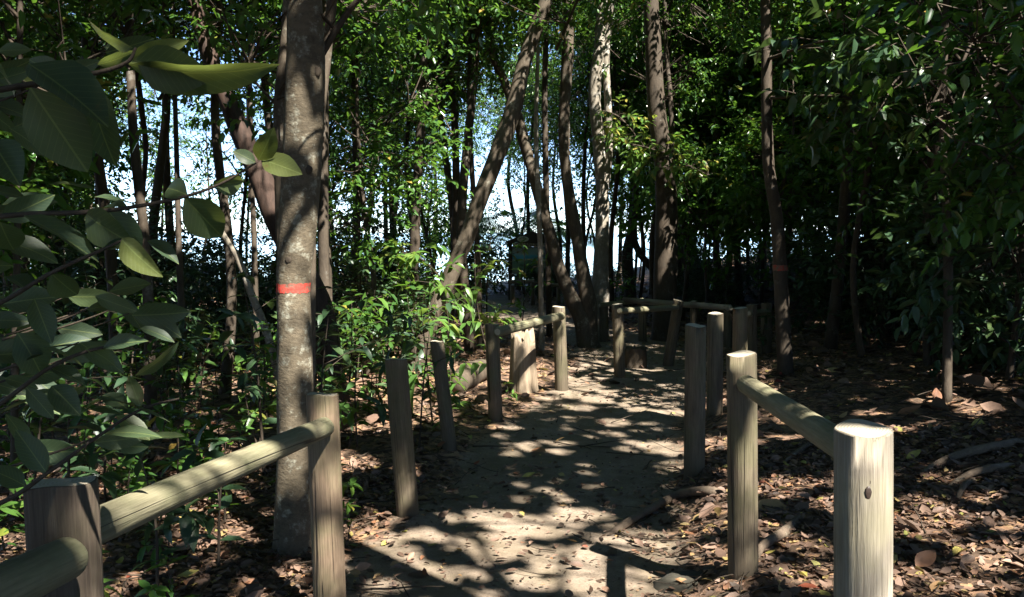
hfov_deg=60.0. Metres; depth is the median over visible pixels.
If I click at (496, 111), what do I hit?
forest tree
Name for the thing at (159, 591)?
sapling
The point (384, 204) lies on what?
forest tree
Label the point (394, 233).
forest shrub
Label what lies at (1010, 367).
understory tree
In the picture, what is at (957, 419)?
fallen twigs
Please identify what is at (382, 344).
sapling
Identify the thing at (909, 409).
fallen leaf
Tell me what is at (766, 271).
sapling
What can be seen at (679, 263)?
forest tree
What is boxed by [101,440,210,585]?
sapling
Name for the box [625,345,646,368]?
tree stump
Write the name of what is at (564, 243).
forest shrub
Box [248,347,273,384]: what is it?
sapling
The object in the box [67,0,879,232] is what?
sky
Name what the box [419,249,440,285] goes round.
forest shrub
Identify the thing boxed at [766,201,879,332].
forest shrub
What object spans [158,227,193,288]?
forest shrub
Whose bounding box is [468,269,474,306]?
sapling
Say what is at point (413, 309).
sapling
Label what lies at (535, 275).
forest shrub
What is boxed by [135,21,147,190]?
tree
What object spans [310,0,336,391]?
tree
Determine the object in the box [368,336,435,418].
sapling
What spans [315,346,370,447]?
sapling
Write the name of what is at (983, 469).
tree root
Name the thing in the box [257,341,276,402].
sapling
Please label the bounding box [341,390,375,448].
sapling
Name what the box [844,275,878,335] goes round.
sapling
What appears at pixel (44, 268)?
understory tree
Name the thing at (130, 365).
sapling
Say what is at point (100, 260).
forest tree
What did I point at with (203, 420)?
sapling
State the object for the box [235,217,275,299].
forest shrub
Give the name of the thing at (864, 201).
understory tree
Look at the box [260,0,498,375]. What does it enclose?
understory tree
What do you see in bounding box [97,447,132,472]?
sapling
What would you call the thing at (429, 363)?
sapling
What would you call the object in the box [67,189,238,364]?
forest shrub
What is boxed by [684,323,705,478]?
wooden post
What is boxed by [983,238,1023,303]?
forest shrub
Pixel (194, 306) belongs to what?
forest shrub
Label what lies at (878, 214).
understory tree
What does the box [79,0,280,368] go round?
forest tree
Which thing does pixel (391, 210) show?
forest tree
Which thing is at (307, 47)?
tree
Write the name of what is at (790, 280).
understory tree
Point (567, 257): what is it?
forest tree
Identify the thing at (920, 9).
understory tree
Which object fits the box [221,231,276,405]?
tree
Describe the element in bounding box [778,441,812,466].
tree root
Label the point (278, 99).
tree
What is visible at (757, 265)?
forest shrub
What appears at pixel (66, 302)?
sapling
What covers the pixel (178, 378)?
sapling
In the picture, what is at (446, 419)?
wooden post
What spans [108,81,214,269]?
wispy tree
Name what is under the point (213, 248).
forest shrub
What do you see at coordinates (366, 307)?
sapling
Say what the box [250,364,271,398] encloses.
sapling
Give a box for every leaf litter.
[0,259,1023,466]
[0,417,1023,596]
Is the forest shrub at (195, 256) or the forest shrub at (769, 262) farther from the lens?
the forest shrub at (769, 262)
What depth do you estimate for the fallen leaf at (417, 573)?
4.45 m
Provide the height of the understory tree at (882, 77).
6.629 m
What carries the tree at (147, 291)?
on the ground
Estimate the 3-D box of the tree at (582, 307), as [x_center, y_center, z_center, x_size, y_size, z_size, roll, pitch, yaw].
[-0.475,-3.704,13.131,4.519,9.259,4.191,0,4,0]
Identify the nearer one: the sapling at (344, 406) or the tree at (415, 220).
the sapling at (344, 406)
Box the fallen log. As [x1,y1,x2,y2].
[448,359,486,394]
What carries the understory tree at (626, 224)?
on the ground
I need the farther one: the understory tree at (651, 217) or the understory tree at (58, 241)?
the understory tree at (651, 217)
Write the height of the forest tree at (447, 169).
9.688 m
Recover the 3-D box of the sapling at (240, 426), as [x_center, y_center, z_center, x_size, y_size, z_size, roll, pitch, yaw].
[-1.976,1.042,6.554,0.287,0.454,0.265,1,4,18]
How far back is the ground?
6.18 m
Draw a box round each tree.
[0,0,80,283]
[0,0,134,296]
[0,0,245,495]
[0,1,68,284]
[1,0,161,372]
[3,0,225,339]
[7,0,155,272]
[8,91,132,268]
[9,0,155,333]
[9,0,169,333]
[15,0,226,390]
[22,166,107,276]
[37,0,274,341]
[39,0,230,418]
[41,0,381,397]
[53,155,119,221]
[60,10,153,260]
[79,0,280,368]
[93,86,205,231]
[102,0,356,416]
[107,91,155,157]
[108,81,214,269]
[119,0,482,252]
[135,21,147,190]
[142,0,281,339]
[149,95,255,255]
[157,0,478,298]
[169,8,340,332]
[170,0,189,404]
[178,0,420,262]
[181,48,272,261]
[205,61,346,258]
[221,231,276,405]
[238,14,418,301]
[247,3,259,379]
[252,30,350,221]
[254,59,387,220]
[256,0,452,300]
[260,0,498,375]
[268,2,415,332]
[272,0,448,556]
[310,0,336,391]
[329,19,461,320]
[329,58,399,315]
[329,58,432,206]
[330,19,483,310]
[330,41,446,258]
[331,15,520,322]
[335,81,447,227]
[336,52,473,238]
[359,0,558,339]
[361,67,489,306]
[363,0,650,368]
[369,0,549,342]
[372,3,562,316]
[373,5,528,326]
[379,130,450,278]
[380,137,451,295]
[381,35,501,295]
[388,133,485,297]
[399,0,534,347]
[429,0,601,347]
[438,0,609,351]
[459,31,587,295]
[460,45,560,286]
[483,108,559,293]
[490,53,589,282]
[495,11,620,297]
[497,2,644,256]
[499,0,615,335]
[525,0,709,311]
[529,48,625,248]
[534,43,544,350]
[539,103,626,245]
[550,0,686,299]
[561,0,734,336]
[570,55,623,283]
[572,45,682,297]
[573,0,759,312]
[574,0,775,159]
[574,2,740,163]
[577,109,651,284]
[582,13,692,306]
[609,144,651,294]
[610,9,721,291]
[611,2,746,311]
[612,15,742,300]
[613,0,776,320]
[616,0,824,321]
[616,205,644,279]
[620,59,722,295]
[638,0,966,375]
[643,0,677,341]
[645,8,813,304]
[651,31,804,303]
[651,65,785,314]
[668,0,810,304]
[678,110,746,273]
[691,8,867,253]
[693,11,818,286]
[697,25,834,306]
[698,0,907,349]
[703,38,857,281]
[705,19,891,277]
[709,24,809,291]
[719,0,885,315]
[732,0,956,357]
[736,25,855,291]
[741,0,910,298]
[742,79,854,274]
[745,0,1000,319]
[773,0,1023,365]
[779,9,963,330]
[782,0,1023,401]
[794,11,911,222]
[799,23,843,275]
[828,0,1019,359]
[829,0,1021,353]
[832,0,1023,276]
[840,10,907,208]
[850,2,1018,279]
[855,19,934,228]
[858,0,1023,380]
[860,0,1007,83]
[862,0,1023,249]
[876,0,1023,350]
[903,0,1022,129]
[963,4,1023,131]
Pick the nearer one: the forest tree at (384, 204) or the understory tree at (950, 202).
the understory tree at (950, 202)
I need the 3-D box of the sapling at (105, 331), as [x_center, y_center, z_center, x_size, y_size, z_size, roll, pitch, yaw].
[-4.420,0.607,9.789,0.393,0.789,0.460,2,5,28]
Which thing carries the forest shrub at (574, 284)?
on the ground
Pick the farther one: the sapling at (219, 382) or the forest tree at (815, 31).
the forest tree at (815, 31)
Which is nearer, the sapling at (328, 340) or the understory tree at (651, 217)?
the sapling at (328, 340)
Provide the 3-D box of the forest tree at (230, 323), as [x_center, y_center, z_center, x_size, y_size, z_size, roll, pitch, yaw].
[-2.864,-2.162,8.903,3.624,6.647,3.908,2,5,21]
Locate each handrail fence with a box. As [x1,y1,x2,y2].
[0,392,345,596]
[485,306,567,420]
[508,279,560,306]
[598,297,732,347]
[612,299,683,377]
[726,350,893,596]
[746,303,771,353]
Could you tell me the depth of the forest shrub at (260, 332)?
13.63 m
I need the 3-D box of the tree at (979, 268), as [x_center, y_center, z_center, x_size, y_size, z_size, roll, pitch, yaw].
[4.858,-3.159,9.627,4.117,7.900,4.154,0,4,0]
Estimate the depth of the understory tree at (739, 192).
13.31 m
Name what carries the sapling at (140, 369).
on the ground
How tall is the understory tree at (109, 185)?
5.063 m
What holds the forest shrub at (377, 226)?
on the ground
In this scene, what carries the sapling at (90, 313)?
on the ground
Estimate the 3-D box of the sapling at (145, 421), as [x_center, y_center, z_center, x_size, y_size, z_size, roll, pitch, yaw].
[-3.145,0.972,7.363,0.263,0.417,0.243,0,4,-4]
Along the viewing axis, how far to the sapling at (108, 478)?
5.06 m
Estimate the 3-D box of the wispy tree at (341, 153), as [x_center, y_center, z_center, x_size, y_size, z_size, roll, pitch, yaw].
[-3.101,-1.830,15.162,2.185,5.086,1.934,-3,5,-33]
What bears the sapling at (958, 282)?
on the ground
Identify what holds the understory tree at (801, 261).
on the ground
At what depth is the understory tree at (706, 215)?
15.15 m
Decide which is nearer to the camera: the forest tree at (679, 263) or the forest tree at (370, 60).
the forest tree at (370, 60)
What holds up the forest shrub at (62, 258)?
on the ground
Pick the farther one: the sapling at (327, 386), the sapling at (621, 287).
the sapling at (621, 287)
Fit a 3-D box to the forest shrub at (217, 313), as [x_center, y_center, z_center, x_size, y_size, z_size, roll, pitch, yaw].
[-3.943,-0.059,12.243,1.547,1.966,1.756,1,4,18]
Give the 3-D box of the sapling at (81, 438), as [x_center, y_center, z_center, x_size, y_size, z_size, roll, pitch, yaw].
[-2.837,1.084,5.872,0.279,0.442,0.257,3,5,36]
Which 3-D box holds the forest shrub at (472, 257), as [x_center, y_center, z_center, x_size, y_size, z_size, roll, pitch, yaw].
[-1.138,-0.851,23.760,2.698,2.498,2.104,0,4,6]
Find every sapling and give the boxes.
[0,307,11,440]
[0,331,71,438]
[0,354,67,479]
[0,362,92,487]
[0,423,9,464]
[0,457,34,513]
[0,501,24,555]
[1,308,69,336]
[1,334,142,476]
[14,452,29,480]
[21,414,54,437]
[46,259,134,393]
[52,304,68,417]
[55,376,90,449]
[57,311,108,383]
[59,331,130,429]
[59,383,130,474]
[60,384,147,502]
[62,429,97,477]
[81,368,145,427]
[89,348,160,454]
[91,311,136,381]
[95,301,170,418]
[95,321,129,362]
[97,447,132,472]
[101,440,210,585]
[102,549,121,596]
[106,458,135,496]
[114,456,156,497]
[116,393,150,426]
[116,457,148,481]
[120,322,210,419]
[127,291,176,375]
[133,358,142,382]
[134,310,194,383]
[135,554,202,596]
[136,317,198,401]
[136,515,181,566]
[140,395,216,477]
[151,366,213,447]
[152,340,202,422]
[157,320,206,411]
[163,426,205,473]
[169,424,248,569]
[172,306,211,383]
[175,322,221,406]
[176,306,211,374]
[178,270,276,475]
[188,404,234,466]
[196,338,240,397]
[200,436,247,523]
[202,375,223,405]
[213,316,276,430]
[221,408,253,448]
[225,368,276,442]
[232,362,241,382]
[235,321,276,440]
[246,355,276,417]
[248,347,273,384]
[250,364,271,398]
[253,322,276,342]
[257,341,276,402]
[267,478,275,517]
[270,304,388,392]
[315,284,386,430]
[315,319,346,391]
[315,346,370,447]
[332,288,397,389]
[338,302,395,377]
[339,322,371,384]
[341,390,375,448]
[341,463,363,519]
[345,519,359,547]
[354,326,404,399]
[358,338,386,416]
[358,358,380,397]
[367,348,412,426]
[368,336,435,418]
[372,311,415,374]
[379,287,470,425]
[380,297,436,377]
[382,323,473,447]
[384,253,480,339]
[403,284,502,384]
[418,357,432,380]
[430,387,460,429]
[442,244,516,347]
[447,369,458,403]
[448,373,471,408]
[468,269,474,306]
[472,227,527,321]
[474,322,489,353]
[491,304,506,322]
[493,217,554,330]
[501,382,517,400]
[594,233,648,300]
[609,275,635,298]
[622,275,644,314]
[747,265,774,315]
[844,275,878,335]
[900,243,993,361]
[992,280,1015,331]
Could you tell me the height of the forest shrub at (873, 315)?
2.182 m
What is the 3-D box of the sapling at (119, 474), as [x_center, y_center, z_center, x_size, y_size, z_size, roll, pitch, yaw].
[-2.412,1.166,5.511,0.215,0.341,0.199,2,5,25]
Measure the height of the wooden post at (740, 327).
0.981 m
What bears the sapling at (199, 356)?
on the ground
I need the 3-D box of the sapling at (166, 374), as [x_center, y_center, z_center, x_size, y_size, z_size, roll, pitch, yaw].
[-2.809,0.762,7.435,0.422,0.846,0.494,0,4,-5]
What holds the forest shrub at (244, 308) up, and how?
on the ground
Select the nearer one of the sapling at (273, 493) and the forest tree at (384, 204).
the sapling at (273, 493)
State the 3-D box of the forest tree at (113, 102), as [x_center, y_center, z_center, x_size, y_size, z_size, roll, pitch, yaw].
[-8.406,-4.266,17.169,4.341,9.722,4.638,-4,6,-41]
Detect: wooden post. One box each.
[385,358,418,517]
[430,340,456,450]
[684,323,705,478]
[706,312,722,418]
[732,307,747,352]
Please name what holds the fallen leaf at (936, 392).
on the ground
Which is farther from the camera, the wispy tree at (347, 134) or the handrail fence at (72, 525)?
the wispy tree at (347, 134)
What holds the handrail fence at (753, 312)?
on the ground
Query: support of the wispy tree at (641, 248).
on the ground
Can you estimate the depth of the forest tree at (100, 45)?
12.39 m
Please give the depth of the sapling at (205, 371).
9.09 m
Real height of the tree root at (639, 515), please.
0.211 m
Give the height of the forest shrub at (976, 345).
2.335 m
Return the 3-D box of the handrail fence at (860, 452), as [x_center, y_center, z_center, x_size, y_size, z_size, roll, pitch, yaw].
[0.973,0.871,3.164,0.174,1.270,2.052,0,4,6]
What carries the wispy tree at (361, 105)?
on the ground
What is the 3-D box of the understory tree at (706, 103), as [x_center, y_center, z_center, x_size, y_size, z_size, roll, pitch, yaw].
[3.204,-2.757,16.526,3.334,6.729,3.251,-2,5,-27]
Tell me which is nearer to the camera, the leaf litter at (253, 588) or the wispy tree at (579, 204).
the leaf litter at (253, 588)
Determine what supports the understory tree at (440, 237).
on the ground
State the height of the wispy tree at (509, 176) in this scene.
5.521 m
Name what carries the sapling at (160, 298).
on the ground
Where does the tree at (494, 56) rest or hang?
on the ground
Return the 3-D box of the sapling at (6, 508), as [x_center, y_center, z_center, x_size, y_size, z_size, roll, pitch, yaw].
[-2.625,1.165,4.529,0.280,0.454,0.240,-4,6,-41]
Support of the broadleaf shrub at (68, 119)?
on the ground
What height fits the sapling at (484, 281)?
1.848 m
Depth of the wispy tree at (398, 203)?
20.37 m
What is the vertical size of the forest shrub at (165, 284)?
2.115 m
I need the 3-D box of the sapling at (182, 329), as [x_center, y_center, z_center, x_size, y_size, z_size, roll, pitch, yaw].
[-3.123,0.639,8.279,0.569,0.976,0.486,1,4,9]
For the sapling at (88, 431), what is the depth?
5.41 m
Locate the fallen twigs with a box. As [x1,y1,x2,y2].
[1,335,1023,596]
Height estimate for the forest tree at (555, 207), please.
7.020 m
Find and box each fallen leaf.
[178,569,198,577]
[408,571,428,576]
[522,472,534,476]
[699,505,712,517]
[897,405,920,413]
[906,449,920,458]
[915,550,935,566]
[932,388,941,398]
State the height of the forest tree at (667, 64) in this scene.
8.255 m
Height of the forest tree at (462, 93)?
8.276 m
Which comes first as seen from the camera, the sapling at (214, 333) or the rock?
the rock
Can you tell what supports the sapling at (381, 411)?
on the ground
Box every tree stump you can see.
[508,328,538,393]
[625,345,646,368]
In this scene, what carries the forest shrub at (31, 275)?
on the ground
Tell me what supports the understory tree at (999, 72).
on the ground
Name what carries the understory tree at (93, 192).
on the ground
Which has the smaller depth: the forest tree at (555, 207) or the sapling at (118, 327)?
the sapling at (118, 327)
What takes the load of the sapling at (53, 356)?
on the ground
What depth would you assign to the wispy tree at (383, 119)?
13.96 m
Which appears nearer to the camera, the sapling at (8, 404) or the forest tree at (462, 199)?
the sapling at (8, 404)
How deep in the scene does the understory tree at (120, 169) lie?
12.70 m
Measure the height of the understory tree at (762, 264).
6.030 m
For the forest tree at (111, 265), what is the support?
on the ground
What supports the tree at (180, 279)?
on the ground
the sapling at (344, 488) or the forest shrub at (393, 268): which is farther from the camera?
the forest shrub at (393, 268)
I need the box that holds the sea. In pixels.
[118,233,907,281]
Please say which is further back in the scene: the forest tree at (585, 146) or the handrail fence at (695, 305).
the forest tree at (585, 146)
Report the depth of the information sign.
22.95 m
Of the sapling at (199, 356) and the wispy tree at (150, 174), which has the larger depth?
the wispy tree at (150, 174)
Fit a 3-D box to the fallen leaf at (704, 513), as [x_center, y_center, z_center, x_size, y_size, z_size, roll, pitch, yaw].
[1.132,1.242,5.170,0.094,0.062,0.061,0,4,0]
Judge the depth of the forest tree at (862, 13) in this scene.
12.54 m
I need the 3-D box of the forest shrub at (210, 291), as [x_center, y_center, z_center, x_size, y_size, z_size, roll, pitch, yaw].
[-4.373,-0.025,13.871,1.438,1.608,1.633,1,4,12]
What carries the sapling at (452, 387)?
on the ground
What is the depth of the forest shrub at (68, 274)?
14.47 m
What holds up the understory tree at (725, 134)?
on the ground
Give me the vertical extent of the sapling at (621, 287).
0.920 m
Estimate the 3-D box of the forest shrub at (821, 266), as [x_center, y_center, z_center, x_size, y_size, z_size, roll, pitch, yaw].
[5.016,-0.575,12.222,2.819,2.634,2.483,-1,4,-18]
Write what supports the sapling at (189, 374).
on the ground
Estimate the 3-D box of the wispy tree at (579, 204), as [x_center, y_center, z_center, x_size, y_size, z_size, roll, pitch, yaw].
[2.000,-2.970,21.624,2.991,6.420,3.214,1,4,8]
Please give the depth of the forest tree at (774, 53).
14.37 m
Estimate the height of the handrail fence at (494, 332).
1.072 m
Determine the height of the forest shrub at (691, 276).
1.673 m
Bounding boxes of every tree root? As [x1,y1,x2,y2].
[603,486,726,535]
[758,511,805,557]
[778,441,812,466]
[911,438,1023,478]
[948,462,1022,485]
[956,478,977,500]
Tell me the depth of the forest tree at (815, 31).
15.30 m
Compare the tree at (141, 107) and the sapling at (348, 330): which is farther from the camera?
the tree at (141, 107)
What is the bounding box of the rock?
[653,569,701,593]
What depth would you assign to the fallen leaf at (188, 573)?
4.33 m
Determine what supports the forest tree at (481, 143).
on the ground
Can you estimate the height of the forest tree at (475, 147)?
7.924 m
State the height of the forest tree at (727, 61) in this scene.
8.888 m
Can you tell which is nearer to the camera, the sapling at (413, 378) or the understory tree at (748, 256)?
the sapling at (413, 378)
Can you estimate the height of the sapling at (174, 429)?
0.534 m
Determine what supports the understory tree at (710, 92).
on the ground
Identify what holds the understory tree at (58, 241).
on the ground
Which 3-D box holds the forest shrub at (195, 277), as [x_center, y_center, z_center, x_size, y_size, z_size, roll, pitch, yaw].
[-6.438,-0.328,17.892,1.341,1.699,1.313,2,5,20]
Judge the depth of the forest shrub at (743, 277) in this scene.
18.56 m
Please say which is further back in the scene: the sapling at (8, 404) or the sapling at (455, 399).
the sapling at (455, 399)
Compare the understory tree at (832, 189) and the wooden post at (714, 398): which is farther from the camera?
the understory tree at (832, 189)
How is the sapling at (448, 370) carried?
on the ground
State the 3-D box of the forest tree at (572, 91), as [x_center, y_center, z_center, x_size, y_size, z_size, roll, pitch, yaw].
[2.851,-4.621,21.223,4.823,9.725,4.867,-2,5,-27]
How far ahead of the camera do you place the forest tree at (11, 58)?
10.66 m
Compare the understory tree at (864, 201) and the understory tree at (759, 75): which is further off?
the understory tree at (759, 75)
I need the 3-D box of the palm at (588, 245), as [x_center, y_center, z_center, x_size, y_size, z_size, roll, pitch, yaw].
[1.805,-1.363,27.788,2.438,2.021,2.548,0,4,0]
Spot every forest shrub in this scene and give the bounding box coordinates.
[0,190,140,364]
[0,263,42,330]
[29,220,126,323]
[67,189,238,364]
[80,240,204,345]
[135,273,210,334]
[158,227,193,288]
[158,239,222,325]
[168,229,275,352]
[182,220,271,329]
[184,250,271,340]
[185,241,213,308]
[215,248,275,340]
[222,242,345,371]
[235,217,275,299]
[236,268,352,334]
[245,200,410,340]
[316,198,405,318]
[316,239,437,376]
[333,234,387,332]
[340,205,434,311]
[341,230,431,319]
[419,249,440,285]
[423,227,507,298]
[441,192,523,294]
[503,225,571,276]
[503,243,544,287]
[518,258,555,298]
[523,243,575,292]
[569,262,577,288]
[677,241,721,310]
[690,237,722,277]
[722,250,759,301]
[742,240,772,270]
[742,253,772,289]
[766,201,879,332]
[767,168,937,338]
[768,240,809,272]
[791,227,825,270]
[797,177,953,349]
[844,72,1023,388]
[859,218,920,321]
[861,191,1023,373]
[862,220,1012,330]
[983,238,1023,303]
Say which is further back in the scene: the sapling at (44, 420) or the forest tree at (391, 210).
the forest tree at (391, 210)
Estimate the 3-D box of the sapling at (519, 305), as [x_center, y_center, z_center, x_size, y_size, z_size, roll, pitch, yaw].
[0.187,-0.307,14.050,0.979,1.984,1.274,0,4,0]
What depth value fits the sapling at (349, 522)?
4.92 m
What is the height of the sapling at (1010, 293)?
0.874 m
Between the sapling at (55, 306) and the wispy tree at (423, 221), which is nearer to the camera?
the sapling at (55, 306)
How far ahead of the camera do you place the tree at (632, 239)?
19.88 m
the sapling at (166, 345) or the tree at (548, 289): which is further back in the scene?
the tree at (548, 289)
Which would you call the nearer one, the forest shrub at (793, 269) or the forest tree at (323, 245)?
the forest tree at (323, 245)
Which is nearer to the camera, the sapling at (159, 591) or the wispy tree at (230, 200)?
the sapling at (159, 591)
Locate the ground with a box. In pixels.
[0,256,1023,596]
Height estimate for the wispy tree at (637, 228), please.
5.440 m
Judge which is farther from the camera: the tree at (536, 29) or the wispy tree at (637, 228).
the wispy tree at (637, 228)
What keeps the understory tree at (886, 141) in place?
on the ground
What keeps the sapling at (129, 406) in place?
on the ground
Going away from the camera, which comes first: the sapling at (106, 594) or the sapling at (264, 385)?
the sapling at (106, 594)
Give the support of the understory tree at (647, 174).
on the ground
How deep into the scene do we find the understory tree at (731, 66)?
15.27 m
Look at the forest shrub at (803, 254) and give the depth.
21.00 m
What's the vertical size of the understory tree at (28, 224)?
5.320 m
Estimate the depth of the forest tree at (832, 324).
11.22 m
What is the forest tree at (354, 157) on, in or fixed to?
on the ground
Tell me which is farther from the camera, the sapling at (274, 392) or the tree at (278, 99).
the sapling at (274, 392)
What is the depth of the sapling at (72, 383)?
6.29 m
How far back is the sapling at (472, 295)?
11.29 m
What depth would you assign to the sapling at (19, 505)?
4.92 m
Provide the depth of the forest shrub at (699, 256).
22.09 m
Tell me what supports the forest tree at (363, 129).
on the ground
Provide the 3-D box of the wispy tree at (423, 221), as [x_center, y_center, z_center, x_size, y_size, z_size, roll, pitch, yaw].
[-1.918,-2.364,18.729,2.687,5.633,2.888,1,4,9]
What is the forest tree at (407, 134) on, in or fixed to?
on the ground
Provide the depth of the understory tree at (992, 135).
7.16 m
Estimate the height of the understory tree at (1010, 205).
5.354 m
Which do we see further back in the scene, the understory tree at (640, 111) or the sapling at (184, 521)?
the understory tree at (640, 111)
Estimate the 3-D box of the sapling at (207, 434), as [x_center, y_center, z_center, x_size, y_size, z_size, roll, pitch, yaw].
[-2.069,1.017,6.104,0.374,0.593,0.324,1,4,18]
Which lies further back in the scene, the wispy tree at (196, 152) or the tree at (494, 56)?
the wispy tree at (196, 152)
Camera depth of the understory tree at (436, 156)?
22.97 m
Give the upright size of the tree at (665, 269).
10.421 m
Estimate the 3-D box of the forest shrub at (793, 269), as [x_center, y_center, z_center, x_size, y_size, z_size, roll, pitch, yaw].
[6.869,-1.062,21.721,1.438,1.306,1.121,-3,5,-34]
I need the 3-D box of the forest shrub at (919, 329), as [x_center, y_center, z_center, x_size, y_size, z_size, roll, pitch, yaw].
[6.139,-0.535,12.656,2.020,2.367,2.064,-1,4,-17]
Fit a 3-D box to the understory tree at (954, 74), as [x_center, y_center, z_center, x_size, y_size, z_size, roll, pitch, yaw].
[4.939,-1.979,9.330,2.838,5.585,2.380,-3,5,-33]
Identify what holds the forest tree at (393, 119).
on the ground
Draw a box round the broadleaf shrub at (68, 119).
[0,21,302,504]
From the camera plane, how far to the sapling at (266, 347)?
6.82 m
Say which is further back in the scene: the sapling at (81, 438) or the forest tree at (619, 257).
the forest tree at (619, 257)
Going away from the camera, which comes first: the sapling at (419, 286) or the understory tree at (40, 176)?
the understory tree at (40, 176)
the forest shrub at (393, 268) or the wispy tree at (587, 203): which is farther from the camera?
the wispy tree at (587, 203)
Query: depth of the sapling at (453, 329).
8.78 m
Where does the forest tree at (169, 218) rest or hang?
on the ground
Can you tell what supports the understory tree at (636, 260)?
on the ground
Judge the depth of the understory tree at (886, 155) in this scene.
9.26 m
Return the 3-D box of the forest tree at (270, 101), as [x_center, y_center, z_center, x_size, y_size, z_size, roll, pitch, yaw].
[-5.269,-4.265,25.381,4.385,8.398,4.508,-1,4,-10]
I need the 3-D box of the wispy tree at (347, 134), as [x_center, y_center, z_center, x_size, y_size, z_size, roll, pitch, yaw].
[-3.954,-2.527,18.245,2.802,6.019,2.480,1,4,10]
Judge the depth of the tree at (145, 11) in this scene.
5.58 m
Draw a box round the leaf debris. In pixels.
[0,323,1023,596]
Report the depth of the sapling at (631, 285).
17.65 m
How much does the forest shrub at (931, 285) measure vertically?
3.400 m
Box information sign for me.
[506,231,559,299]
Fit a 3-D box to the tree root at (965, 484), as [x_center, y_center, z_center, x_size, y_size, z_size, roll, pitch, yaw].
[2.630,1.108,5.133,0.045,0.107,0.454,4,6,41]
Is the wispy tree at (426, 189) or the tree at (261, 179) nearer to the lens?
the tree at (261, 179)
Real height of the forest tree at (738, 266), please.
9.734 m
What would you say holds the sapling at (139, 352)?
on the ground
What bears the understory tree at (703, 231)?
on the ground
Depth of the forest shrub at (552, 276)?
23.30 m
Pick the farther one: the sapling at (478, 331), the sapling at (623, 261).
the sapling at (623, 261)
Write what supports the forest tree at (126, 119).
on the ground
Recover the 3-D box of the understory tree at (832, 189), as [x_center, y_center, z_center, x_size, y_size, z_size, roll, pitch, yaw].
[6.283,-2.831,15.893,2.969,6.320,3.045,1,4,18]
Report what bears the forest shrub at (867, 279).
on the ground
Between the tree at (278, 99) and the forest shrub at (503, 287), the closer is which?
the tree at (278, 99)
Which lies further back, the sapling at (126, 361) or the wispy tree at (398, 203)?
the wispy tree at (398, 203)
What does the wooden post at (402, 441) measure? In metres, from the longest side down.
1.108 x 0.137 x 0.137 m
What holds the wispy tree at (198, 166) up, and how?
on the ground
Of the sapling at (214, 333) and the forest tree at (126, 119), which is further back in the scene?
the forest tree at (126, 119)
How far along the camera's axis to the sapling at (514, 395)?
9.20 m
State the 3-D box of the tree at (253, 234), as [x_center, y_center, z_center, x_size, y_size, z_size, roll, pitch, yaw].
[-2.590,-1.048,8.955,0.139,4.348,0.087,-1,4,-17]
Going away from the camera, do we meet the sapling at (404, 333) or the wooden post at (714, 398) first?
the wooden post at (714, 398)
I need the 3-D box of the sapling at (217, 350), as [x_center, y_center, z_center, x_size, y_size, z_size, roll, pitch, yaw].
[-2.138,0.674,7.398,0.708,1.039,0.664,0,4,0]
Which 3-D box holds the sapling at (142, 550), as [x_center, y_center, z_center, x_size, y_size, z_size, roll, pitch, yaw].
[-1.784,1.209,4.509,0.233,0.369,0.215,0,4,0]
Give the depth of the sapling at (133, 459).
5.67 m
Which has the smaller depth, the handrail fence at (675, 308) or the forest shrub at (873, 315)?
the handrail fence at (675, 308)
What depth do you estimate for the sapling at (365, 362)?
8.05 m
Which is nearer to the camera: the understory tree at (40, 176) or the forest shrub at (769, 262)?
the understory tree at (40, 176)
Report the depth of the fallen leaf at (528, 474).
6.31 m
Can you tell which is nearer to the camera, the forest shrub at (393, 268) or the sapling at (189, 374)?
the sapling at (189, 374)
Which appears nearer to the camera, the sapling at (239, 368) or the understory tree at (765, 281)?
the sapling at (239, 368)
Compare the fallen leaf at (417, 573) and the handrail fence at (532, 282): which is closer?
the fallen leaf at (417, 573)
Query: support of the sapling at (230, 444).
on the ground
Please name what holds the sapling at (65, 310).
on the ground
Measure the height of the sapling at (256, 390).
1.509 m
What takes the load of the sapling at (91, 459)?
on the ground
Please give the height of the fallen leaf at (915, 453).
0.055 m
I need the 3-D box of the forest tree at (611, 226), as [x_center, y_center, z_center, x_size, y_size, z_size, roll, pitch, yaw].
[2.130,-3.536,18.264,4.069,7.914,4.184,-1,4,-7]
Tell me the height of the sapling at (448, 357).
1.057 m
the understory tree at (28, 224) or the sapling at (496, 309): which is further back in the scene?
the sapling at (496, 309)
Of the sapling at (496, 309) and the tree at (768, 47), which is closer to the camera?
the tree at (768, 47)
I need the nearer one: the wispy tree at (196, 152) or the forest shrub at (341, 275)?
the forest shrub at (341, 275)
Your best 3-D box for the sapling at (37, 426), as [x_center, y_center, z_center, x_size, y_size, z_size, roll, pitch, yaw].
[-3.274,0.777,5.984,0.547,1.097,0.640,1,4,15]
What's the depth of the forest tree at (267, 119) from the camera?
11.71 m
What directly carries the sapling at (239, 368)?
on the ground
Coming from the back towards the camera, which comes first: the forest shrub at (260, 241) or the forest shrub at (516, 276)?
the forest shrub at (516, 276)
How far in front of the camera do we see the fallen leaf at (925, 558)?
4.07 m
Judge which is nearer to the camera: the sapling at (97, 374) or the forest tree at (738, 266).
the sapling at (97, 374)
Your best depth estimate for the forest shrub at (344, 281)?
14.49 m
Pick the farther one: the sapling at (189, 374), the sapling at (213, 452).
the sapling at (189, 374)
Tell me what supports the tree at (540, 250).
on the ground
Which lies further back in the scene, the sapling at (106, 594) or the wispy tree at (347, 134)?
the wispy tree at (347, 134)
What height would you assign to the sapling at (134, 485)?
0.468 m
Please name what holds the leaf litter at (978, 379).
on the ground

